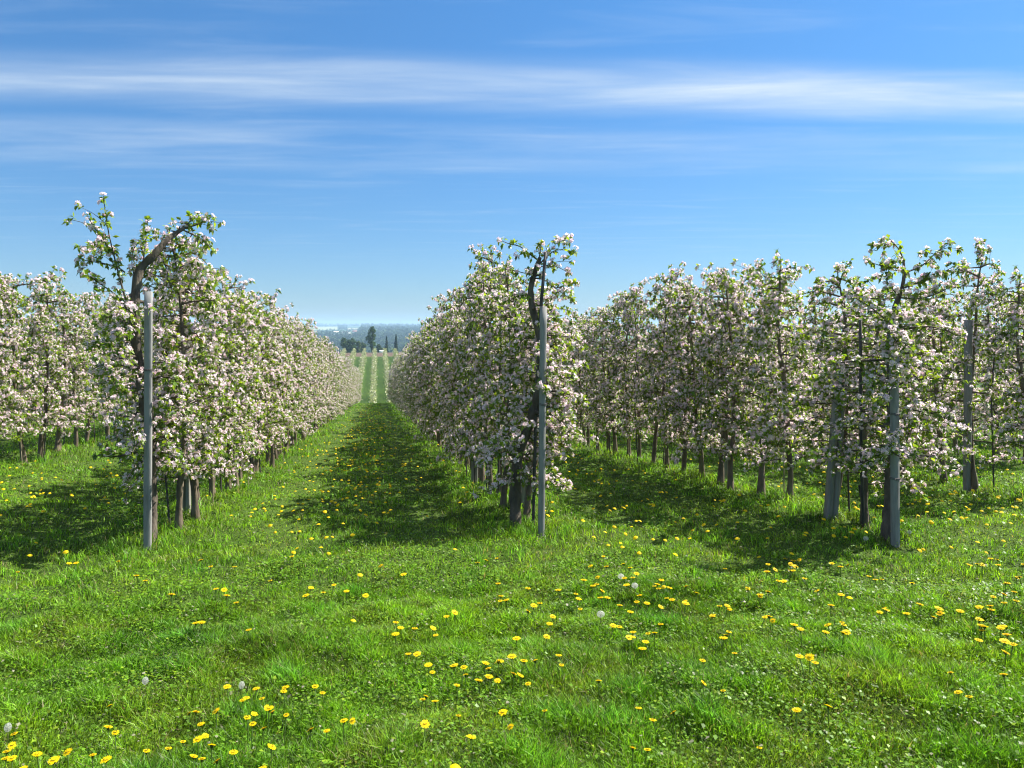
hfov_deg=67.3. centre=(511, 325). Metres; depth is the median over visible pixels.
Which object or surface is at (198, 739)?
dandelion
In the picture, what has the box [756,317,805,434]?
apple tree
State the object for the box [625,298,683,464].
apple tree
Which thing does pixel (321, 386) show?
apple tree
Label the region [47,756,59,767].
dandelion
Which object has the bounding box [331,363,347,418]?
apple tree
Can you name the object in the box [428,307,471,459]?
apple tree
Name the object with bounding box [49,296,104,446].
apple tree
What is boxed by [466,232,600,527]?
apple tree
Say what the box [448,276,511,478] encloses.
apple tree
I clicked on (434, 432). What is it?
apple tree
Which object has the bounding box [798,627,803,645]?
dandelion
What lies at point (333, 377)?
apple tree
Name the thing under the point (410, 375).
apple tree
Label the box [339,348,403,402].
orchard foliage
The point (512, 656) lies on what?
dandelion
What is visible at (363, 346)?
broadleaf tree
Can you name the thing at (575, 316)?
apple tree
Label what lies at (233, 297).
apple tree
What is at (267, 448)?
apple tree
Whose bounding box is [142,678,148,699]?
dandelion clock
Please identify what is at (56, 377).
apple tree
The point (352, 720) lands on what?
dandelion
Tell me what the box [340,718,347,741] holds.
dandelion
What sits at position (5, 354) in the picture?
apple tree
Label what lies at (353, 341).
broadleaf tree
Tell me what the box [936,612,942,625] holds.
dandelion
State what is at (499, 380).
support stake
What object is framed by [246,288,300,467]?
apple tree
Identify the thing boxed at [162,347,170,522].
support stake
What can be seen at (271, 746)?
dandelion
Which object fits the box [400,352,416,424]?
apple tree
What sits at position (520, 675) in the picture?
dandelion
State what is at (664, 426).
apple tree
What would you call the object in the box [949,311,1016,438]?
apple tree
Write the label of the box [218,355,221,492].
support stake
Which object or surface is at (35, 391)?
apple tree
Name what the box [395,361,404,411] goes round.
apple tree
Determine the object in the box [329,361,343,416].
apple tree
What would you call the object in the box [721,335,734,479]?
concrete post
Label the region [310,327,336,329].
field
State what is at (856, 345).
apple tree
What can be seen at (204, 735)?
dandelion
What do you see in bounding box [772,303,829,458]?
apple tree
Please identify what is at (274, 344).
apple tree
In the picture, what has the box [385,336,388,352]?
conifer tree
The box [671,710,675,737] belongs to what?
dandelion
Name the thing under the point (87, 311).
apple tree
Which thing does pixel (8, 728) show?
dandelion clock
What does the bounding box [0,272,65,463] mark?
apple tree
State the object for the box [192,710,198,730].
dandelion
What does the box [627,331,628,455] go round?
support stake
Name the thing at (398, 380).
apple tree
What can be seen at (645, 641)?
dandelion
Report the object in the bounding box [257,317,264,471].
support stake
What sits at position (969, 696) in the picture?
dandelion
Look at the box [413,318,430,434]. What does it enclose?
apple tree
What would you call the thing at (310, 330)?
apple tree
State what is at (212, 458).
support stake
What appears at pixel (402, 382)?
apple tree
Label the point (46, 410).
support stake
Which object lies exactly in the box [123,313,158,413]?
apple tree
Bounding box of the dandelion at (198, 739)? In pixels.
[193,735,203,758]
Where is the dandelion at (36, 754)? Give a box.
[32,751,41,767]
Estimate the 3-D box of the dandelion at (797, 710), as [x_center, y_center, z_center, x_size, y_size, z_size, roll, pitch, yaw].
[1.250,1.753,3.376,0.041,0.145,0.039,0,0,-5]
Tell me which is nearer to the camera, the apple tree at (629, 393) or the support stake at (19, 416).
the support stake at (19, 416)
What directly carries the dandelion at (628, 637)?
on the ground at (314, 463)
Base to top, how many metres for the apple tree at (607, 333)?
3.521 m
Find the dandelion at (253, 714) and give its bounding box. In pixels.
[251,711,257,720]
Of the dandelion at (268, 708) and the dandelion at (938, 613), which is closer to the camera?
the dandelion at (268, 708)
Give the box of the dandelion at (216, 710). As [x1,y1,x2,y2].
[212,708,219,725]
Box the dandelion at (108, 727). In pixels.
[105,725,112,748]
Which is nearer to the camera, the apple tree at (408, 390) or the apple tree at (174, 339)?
the apple tree at (174, 339)
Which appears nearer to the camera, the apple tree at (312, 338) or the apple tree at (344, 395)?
the apple tree at (312, 338)
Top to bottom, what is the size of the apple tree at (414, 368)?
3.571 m
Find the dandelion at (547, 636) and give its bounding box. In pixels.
[544,634,549,652]
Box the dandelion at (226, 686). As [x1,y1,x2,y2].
[224,684,230,697]
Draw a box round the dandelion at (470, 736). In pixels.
[466,734,475,761]
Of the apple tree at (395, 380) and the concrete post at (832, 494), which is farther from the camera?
the apple tree at (395, 380)
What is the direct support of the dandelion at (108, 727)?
on the ground at (314, 463)
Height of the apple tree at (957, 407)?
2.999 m
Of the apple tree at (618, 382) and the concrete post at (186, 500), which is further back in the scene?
the apple tree at (618, 382)
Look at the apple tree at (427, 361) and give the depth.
18.08 m
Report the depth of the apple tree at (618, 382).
15.55 m
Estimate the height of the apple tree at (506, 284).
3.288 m
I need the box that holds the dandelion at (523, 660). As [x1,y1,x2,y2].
[520,659,530,677]
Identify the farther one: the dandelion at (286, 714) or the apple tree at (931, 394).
the apple tree at (931, 394)
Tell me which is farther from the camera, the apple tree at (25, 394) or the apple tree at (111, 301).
the apple tree at (25, 394)
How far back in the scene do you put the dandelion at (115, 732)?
3.31 m
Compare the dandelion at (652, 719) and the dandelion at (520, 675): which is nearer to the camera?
the dandelion at (652, 719)
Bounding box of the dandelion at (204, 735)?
[202,733,208,756]
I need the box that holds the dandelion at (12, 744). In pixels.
[7,741,16,754]
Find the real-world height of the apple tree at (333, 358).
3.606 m
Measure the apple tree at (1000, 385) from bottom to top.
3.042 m
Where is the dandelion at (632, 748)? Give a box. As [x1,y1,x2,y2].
[631,746,635,767]
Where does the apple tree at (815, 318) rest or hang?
on the ground at (314, 463)
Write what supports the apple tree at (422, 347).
on the ground at (314, 463)
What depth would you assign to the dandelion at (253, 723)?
3.35 m
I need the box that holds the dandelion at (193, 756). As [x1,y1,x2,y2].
[190,754,197,767]
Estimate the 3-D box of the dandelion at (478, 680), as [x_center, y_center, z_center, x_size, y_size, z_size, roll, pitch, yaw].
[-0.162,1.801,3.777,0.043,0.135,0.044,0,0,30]
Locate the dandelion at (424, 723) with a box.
[420,720,429,744]
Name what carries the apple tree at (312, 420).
on the ground at (314, 463)
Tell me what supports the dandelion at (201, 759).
on the ground at (314, 463)
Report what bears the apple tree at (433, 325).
on the ground at (314, 463)
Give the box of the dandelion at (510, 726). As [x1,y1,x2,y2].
[507,723,513,738]
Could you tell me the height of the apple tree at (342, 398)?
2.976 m
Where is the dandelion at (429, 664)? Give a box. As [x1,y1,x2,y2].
[425,662,432,676]
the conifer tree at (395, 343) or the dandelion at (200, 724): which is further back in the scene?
the conifer tree at (395, 343)
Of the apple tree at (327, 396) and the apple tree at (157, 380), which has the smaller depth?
the apple tree at (157, 380)
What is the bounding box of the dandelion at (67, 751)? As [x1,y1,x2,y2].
[63,748,71,767]
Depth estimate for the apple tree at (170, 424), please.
8.35 m
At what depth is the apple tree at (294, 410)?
17.97 m
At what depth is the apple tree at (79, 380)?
14.66 m
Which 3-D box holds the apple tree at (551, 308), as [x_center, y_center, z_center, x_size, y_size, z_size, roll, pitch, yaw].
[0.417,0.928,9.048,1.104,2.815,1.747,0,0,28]
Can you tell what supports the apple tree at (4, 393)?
on the ground at (314, 463)
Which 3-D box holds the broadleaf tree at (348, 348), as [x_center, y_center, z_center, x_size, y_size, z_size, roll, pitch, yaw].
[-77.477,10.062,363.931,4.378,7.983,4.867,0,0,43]
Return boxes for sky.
[0,0,1023,325]
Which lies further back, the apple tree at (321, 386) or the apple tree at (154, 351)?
the apple tree at (321, 386)
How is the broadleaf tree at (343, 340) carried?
on the ground at (314, 463)
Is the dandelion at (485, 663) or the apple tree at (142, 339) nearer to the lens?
the dandelion at (485, 663)
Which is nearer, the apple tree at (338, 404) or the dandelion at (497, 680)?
the dandelion at (497, 680)
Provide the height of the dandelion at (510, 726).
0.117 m
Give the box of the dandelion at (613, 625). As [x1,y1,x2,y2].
[610,623,616,642]
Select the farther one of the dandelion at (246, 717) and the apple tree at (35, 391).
the apple tree at (35, 391)
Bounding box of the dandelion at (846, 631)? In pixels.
[842,629,850,637]
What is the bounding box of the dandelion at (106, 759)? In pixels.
[100,755,111,767]
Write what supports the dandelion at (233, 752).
on the ground at (314, 463)
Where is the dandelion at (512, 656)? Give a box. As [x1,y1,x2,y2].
[507,654,516,670]
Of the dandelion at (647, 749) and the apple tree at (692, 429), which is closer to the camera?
the dandelion at (647, 749)
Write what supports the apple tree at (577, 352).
on the ground at (314, 463)
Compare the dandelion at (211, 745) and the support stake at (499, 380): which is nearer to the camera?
the dandelion at (211, 745)
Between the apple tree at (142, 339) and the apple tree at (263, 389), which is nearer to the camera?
the apple tree at (263, 389)
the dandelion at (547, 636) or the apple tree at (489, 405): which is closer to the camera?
the dandelion at (547, 636)
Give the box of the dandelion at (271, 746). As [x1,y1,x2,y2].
[268,744,275,762]
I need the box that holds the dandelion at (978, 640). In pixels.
[975,638,984,655]
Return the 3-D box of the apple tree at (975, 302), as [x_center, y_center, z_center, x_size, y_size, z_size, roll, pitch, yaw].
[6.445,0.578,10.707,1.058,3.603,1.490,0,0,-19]
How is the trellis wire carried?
attached to the trellis post at (894, 477)
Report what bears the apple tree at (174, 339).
on the ground at (314, 463)
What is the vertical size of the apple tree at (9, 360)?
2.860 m
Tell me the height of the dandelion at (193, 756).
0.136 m
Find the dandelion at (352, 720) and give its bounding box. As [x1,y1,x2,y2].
[349,717,355,738]
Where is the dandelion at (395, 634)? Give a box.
[392,632,398,645]
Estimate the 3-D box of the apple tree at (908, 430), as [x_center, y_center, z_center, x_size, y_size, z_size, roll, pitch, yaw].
[3.763,0.640,7.466,1.451,3.032,1.322,0,0,-10]
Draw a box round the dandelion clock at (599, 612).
[597,611,604,626]
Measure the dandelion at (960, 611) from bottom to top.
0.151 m
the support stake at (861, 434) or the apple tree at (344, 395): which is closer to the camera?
the support stake at (861, 434)
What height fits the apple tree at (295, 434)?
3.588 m
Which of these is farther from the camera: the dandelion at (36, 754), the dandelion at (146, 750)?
the dandelion at (36, 754)
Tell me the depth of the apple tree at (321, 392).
25.05 m
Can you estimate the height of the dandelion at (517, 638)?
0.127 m
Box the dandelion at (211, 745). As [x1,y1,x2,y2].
[208,743,214,763]
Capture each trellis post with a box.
[143,291,161,549]
[538,306,552,536]
[889,322,903,547]
[963,320,972,491]
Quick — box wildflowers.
[0,409,1021,767]
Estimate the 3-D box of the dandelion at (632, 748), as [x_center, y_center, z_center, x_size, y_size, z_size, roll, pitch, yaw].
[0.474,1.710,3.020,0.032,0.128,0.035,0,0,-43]
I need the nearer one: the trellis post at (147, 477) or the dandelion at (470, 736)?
the dandelion at (470, 736)
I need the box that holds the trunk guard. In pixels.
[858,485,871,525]
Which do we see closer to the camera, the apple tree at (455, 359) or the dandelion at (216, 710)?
the dandelion at (216, 710)
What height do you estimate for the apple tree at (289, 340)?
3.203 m
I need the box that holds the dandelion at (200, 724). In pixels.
[198,722,204,735]
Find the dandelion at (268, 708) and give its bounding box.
[264,705,273,732]
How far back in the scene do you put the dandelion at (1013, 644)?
4.19 m
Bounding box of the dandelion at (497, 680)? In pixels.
[494,678,500,693]
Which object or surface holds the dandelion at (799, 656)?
on the ground at (314, 463)
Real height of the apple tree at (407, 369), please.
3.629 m
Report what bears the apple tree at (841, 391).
on the ground at (314, 463)
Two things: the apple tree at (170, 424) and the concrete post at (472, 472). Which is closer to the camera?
the apple tree at (170, 424)
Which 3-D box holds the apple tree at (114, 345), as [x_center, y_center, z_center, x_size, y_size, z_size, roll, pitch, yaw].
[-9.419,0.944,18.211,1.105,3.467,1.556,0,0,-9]
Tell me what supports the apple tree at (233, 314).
on the ground at (314, 463)
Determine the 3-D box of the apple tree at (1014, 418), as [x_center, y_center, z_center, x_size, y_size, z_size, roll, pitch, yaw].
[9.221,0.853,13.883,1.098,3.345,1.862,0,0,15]
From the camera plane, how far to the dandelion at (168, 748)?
3.14 m
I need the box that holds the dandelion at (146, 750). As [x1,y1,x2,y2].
[143,748,150,767]
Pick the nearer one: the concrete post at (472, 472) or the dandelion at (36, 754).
the dandelion at (36, 754)
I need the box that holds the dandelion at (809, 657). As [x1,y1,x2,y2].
[804,653,814,678]
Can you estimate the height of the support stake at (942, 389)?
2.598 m
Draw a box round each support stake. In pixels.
[18,328,21,461]
[43,332,48,457]
[93,314,94,440]
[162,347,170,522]
[212,323,218,504]
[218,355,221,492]
[248,318,253,483]
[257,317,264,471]
[464,334,468,479]
[471,308,475,484]
[498,311,502,493]
[532,252,546,523]
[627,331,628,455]
[634,324,637,460]
[700,300,702,439]
[727,329,727,476]
[783,309,788,494]
[843,289,849,513]
[859,320,864,523]
[940,337,943,482]
[991,310,997,491]
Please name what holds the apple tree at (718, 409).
on the ground at (314, 463)
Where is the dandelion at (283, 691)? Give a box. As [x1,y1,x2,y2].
[281,689,286,706]
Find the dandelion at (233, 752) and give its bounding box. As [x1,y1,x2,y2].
[229,750,239,764]
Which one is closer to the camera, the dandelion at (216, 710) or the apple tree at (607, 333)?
the dandelion at (216, 710)
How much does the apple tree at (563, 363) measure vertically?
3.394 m
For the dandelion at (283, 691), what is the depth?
3.77 m
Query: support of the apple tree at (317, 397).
on the ground at (314, 463)
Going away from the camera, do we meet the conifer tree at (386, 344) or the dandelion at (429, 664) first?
the dandelion at (429, 664)
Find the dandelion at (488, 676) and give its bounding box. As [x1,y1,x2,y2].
[485,674,492,695]
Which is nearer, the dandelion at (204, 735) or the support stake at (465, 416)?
the dandelion at (204, 735)
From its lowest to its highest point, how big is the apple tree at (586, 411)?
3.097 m
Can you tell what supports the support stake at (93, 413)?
on the ground at (314, 463)
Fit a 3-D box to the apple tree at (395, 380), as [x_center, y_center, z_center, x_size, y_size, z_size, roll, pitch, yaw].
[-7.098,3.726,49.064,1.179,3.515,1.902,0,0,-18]
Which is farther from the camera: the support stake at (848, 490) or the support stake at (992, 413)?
the support stake at (992, 413)
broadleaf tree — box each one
[340,337,347,352]
[343,339,353,352]
[349,338,356,350]
[355,341,361,352]
[360,342,366,351]
[365,326,375,352]
[375,344,382,352]
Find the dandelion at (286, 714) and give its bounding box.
[284,713,288,739]
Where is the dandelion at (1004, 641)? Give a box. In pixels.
[999,638,1010,656]
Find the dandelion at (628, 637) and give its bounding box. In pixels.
[625,635,631,647]
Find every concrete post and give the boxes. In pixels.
[179,287,190,512]
[471,389,477,484]
[521,296,536,506]
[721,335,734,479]
[823,385,846,518]
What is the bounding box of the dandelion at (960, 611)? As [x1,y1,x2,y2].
[956,609,963,621]
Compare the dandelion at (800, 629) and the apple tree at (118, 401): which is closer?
the dandelion at (800, 629)
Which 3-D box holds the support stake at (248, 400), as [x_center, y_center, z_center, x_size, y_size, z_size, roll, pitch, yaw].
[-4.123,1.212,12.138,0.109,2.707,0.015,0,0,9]
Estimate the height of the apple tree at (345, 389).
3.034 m
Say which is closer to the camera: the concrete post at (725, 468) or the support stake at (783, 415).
the support stake at (783, 415)
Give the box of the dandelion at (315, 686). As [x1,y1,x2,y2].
[312,684,318,704]
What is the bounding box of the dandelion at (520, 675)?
[517,672,523,691]
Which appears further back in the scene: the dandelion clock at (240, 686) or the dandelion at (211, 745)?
the dandelion clock at (240, 686)
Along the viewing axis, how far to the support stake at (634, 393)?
14.78 m
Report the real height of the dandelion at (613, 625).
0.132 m
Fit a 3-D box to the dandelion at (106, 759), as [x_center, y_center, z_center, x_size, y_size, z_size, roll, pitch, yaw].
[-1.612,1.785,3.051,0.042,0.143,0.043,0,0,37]
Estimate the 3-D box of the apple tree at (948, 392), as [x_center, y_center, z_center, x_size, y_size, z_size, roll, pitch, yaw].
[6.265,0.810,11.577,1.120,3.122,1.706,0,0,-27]
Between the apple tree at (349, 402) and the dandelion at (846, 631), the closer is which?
the dandelion at (846, 631)
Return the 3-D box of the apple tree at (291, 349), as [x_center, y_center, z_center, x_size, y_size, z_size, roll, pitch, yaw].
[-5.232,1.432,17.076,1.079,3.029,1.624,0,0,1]
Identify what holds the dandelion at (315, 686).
on the ground at (314, 463)
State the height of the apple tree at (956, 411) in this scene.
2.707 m
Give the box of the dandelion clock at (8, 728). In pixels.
[4,723,11,744]
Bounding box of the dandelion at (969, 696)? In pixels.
[964,694,971,722]
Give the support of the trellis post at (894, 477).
on the ground at (314, 463)
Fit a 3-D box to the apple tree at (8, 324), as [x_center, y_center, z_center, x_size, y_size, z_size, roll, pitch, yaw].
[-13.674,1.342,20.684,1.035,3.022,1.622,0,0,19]
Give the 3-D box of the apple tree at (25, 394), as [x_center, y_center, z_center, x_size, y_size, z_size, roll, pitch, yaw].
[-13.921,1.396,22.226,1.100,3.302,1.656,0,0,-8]
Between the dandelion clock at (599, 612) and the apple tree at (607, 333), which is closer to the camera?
the dandelion clock at (599, 612)
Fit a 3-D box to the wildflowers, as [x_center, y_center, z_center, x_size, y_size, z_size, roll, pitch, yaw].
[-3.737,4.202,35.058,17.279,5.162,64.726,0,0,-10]
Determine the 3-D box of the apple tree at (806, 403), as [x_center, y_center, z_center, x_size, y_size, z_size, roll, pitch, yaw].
[3.842,0.709,8.531,1.212,2.954,1.845,0,0,-60]
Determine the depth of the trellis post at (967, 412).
10.62 m
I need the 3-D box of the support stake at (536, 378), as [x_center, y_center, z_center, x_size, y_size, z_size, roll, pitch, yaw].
[0.286,0.714,8.290,0.200,3.020,0.061,0,0,37]
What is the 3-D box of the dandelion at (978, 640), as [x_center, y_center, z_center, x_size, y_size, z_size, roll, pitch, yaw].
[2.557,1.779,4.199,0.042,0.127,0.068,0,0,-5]
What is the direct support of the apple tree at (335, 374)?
on the ground at (314, 463)
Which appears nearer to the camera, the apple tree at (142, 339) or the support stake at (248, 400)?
the support stake at (248, 400)
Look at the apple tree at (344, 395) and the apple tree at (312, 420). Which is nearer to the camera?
the apple tree at (312, 420)
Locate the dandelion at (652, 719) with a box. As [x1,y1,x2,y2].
[650,718,656,739]
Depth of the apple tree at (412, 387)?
27.18 m
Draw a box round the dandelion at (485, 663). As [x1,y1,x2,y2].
[483,661,489,680]
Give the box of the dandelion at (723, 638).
[719,636,727,651]
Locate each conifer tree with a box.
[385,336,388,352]
[394,334,398,350]
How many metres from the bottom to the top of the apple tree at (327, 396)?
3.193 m
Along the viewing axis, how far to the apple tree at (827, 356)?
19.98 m
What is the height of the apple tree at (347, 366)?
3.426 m
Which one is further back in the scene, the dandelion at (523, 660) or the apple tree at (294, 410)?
the apple tree at (294, 410)
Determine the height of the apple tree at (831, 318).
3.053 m
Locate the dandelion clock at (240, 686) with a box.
[239,681,244,695]
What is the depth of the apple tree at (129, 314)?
7.71 m
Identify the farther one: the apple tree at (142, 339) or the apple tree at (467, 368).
the apple tree at (142, 339)
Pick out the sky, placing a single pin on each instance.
(352, 155)
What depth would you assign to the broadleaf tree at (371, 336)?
345.74 m
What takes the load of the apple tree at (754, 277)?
on the ground at (314, 463)
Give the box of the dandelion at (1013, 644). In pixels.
[1009,642,1016,659]
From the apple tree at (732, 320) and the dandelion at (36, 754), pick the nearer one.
the dandelion at (36, 754)
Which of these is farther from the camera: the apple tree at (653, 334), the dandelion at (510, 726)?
the apple tree at (653, 334)
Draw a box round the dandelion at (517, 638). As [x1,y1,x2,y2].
[513,636,520,650]
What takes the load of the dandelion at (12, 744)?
on the ground at (314, 463)
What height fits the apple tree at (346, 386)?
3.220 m
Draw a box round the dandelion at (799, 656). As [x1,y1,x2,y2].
[795,654,804,677]
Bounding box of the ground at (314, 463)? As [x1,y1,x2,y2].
[0,325,1023,767]
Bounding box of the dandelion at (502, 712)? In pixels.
[498,709,507,735]
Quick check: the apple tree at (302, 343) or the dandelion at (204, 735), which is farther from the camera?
the apple tree at (302, 343)
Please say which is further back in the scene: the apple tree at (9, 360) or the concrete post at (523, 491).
the apple tree at (9, 360)
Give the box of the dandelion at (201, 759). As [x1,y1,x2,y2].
[198,757,205,767]
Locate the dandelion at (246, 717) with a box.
[244,715,249,738]
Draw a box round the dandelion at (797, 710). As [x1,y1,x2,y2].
[792,707,801,733]
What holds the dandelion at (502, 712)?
on the ground at (314, 463)
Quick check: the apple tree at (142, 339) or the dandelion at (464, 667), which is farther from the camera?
the apple tree at (142, 339)
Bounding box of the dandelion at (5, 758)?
[1,756,10,767]
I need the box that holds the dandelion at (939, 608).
[935,606,942,623]
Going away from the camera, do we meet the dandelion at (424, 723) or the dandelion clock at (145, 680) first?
the dandelion at (424, 723)
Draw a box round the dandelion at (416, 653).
[413,652,420,668]
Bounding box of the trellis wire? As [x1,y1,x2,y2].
[594,409,910,446]
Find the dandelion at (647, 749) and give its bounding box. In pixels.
[644,747,650,767]
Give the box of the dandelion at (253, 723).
[249,721,256,748]
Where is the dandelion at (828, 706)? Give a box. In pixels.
[825,704,830,725]
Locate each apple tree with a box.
[0,272,32,441]
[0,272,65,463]
[0,274,42,437]
[0,323,28,390]
[0,326,20,420]
[5,266,88,458]
[8,318,49,426]
[9,307,42,411]
[29,283,99,450]
[38,326,70,424]
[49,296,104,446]
[62,192,225,541]
[69,290,119,442]
[85,299,128,439]
[91,293,138,434]
[94,294,135,413]
[117,225,249,528]
[122,310,153,429]
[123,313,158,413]
[128,250,239,520]
[130,255,239,505]
[135,336,170,401]
[153,296,175,392]
[175,287,261,496]
[194,274,267,485]
[194,290,275,489]
[214,283,270,480]
[224,291,284,475]
[243,304,297,475]
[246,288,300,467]
[246,325,294,464]
[256,302,301,460]
[272,322,301,455]
[277,326,310,453]
[277,335,303,454]
[280,316,314,435]
[282,320,315,446]
[288,312,316,446]
[294,318,311,440]
[300,342,319,441]
[303,318,317,436]
[304,329,327,438]
[306,341,326,433]
[308,352,326,432]
[311,341,328,423]
[313,338,334,431]
[316,351,330,429]
[317,338,334,428]
[318,335,338,425]
[321,337,337,425]
[326,346,340,423]
[327,354,342,422]
[329,359,346,418]
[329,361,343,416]
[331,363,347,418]
[336,356,348,412]
[337,369,348,413]
[338,363,348,413]
[340,355,353,410]
[342,358,353,411]
[345,364,354,409]
[348,367,357,406]
[392,358,397,404]
[393,354,402,407]
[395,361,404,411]
[396,348,409,416]
[397,348,406,405]
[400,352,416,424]
[400,355,408,405]
[402,332,423,426]
[402,335,418,411]
[402,354,412,415]
[405,337,421,419]
[408,326,426,432]
[410,340,422,414]
[412,326,437,443]
[412,329,436,441]
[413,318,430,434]
[413,320,447,448]
[417,332,435,427]
[419,328,453,446]
[420,304,453,454]
[420,317,440,445]
[427,289,473,466]
[427,318,456,440]
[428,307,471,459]
[434,310,463,461]
[435,306,477,468]
[447,249,514,490]
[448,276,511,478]
[453,244,520,483]
[456,284,512,467]
[464,254,547,494]
[465,275,550,508]
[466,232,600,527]
[487,286,586,519]
[548,321,566,438]
[552,322,581,439]
[560,316,600,443]
[562,308,599,429]
[566,326,598,446]
[572,306,609,450]
[580,307,623,450]
[582,298,634,452]
[600,281,650,456]
[610,281,659,457]
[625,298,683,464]
[634,261,691,467]
[646,275,720,473]
[652,276,720,477]
[684,264,763,484]
[691,262,772,491]
[715,258,812,496]
[736,321,776,446]
[737,249,828,499]
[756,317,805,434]
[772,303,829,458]
[773,258,953,496]
[794,307,854,447]
[800,276,952,526]
[811,299,870,439]
[812,234,979,541]
[819,322,843,407]
[822,308,912,465]
[874,312,953,478]
[899,277,983,481]
[903,294,962,439]
[918,339,990,452]
[922,237,1021,493]
[946,337,983,435]
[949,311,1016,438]
[950,296,1023,455]
[974,265,1023,467]
[982,291,1023,463]
[982,325,1023,427]
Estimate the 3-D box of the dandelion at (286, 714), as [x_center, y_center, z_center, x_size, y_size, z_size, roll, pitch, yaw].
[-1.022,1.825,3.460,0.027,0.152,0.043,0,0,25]
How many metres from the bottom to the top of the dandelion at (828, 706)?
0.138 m
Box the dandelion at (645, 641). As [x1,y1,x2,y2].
[642,640,649,656]
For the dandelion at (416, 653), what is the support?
on the ground at (314, 463)
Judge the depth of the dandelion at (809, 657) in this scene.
3.81 m
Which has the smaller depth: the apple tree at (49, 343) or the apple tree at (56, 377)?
the apple tree at (49, 343)
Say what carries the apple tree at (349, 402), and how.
on the ground at (314, 463)
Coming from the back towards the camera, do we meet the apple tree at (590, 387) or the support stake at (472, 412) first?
the apple tree at (590, 387)
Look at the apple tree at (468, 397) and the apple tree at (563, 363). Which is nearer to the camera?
the apple tree at (468, 397)
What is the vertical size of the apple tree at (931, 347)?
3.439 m
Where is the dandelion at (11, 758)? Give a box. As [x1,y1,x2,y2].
[7,755,16,767]
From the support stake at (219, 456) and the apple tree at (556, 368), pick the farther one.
the apple tree at (556, 368)
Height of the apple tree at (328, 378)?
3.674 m
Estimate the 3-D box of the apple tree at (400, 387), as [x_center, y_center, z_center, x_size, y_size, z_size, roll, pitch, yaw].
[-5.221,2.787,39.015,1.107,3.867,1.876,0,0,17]
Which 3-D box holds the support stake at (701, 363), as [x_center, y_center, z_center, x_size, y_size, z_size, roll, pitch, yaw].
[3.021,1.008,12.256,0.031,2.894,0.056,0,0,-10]
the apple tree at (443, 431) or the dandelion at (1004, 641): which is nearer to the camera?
the dandelion at (1004, 641)
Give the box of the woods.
[304,323,428,352]
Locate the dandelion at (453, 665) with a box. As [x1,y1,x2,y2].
[450,663,457,681]
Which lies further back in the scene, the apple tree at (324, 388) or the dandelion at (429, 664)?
the apple tree at (324, 388)
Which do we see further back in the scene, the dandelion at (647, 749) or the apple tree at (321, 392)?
the apple tree at (321, 392)
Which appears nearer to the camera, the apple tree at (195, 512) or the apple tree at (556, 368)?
the apple tree at (195, 512)
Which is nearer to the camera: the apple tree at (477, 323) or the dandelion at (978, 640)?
the dandelion at (978, 640)
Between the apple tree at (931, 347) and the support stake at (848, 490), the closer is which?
the support stake at (848, 490)
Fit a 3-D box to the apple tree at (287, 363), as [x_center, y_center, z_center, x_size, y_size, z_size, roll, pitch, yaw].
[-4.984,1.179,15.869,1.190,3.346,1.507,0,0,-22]
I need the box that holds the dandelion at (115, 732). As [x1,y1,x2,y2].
[112,730,118,754]
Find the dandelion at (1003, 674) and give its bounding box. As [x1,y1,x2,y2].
[1000,673,1007,688]
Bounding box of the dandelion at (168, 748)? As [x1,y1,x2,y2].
[165,746,173,765]
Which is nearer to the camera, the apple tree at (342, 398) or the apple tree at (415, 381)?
the apple tree at (415, 381)
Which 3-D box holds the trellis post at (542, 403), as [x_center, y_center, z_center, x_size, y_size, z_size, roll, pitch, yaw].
[0.347,1.127,7.901,0.168,2.653,0.071,0,0,-27]
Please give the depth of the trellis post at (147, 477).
7.48 m
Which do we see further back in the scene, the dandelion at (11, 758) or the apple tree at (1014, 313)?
the apple tree at (1014, 313)
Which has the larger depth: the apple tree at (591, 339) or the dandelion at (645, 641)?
the apple tree at (591, 339)
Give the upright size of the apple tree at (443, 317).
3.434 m
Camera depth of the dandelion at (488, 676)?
3.78 m
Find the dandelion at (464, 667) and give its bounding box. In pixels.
[461,665,467,687]
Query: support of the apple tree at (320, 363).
on the ground at (314, 463)
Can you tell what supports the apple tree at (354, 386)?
on the ground at (314, 463)
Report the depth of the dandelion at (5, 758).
3.09 m
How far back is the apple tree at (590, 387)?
17.54 m
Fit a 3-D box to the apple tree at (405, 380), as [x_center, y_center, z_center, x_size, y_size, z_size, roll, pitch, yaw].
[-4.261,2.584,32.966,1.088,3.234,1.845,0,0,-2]
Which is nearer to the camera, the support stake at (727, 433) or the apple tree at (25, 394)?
the support stake at (727, 433)
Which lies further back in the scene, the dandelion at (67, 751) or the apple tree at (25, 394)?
the apple tree at (25, 394)
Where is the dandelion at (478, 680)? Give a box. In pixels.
[474,679,482,700]
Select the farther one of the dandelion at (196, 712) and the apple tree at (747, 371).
the apple tree at (747, 371)
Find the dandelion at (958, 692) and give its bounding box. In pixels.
[954,690,962,710]
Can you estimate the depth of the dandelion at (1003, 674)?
3.76 m
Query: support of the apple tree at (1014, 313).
on the ground at (314, 463)
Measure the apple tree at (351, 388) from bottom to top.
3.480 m
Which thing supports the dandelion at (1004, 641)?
on the ground at (314, 463)
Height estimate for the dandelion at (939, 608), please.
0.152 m
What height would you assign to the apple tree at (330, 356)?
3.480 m
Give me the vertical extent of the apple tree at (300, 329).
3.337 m
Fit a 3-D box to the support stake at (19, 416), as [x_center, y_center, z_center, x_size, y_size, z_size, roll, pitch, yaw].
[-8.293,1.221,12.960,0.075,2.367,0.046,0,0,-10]

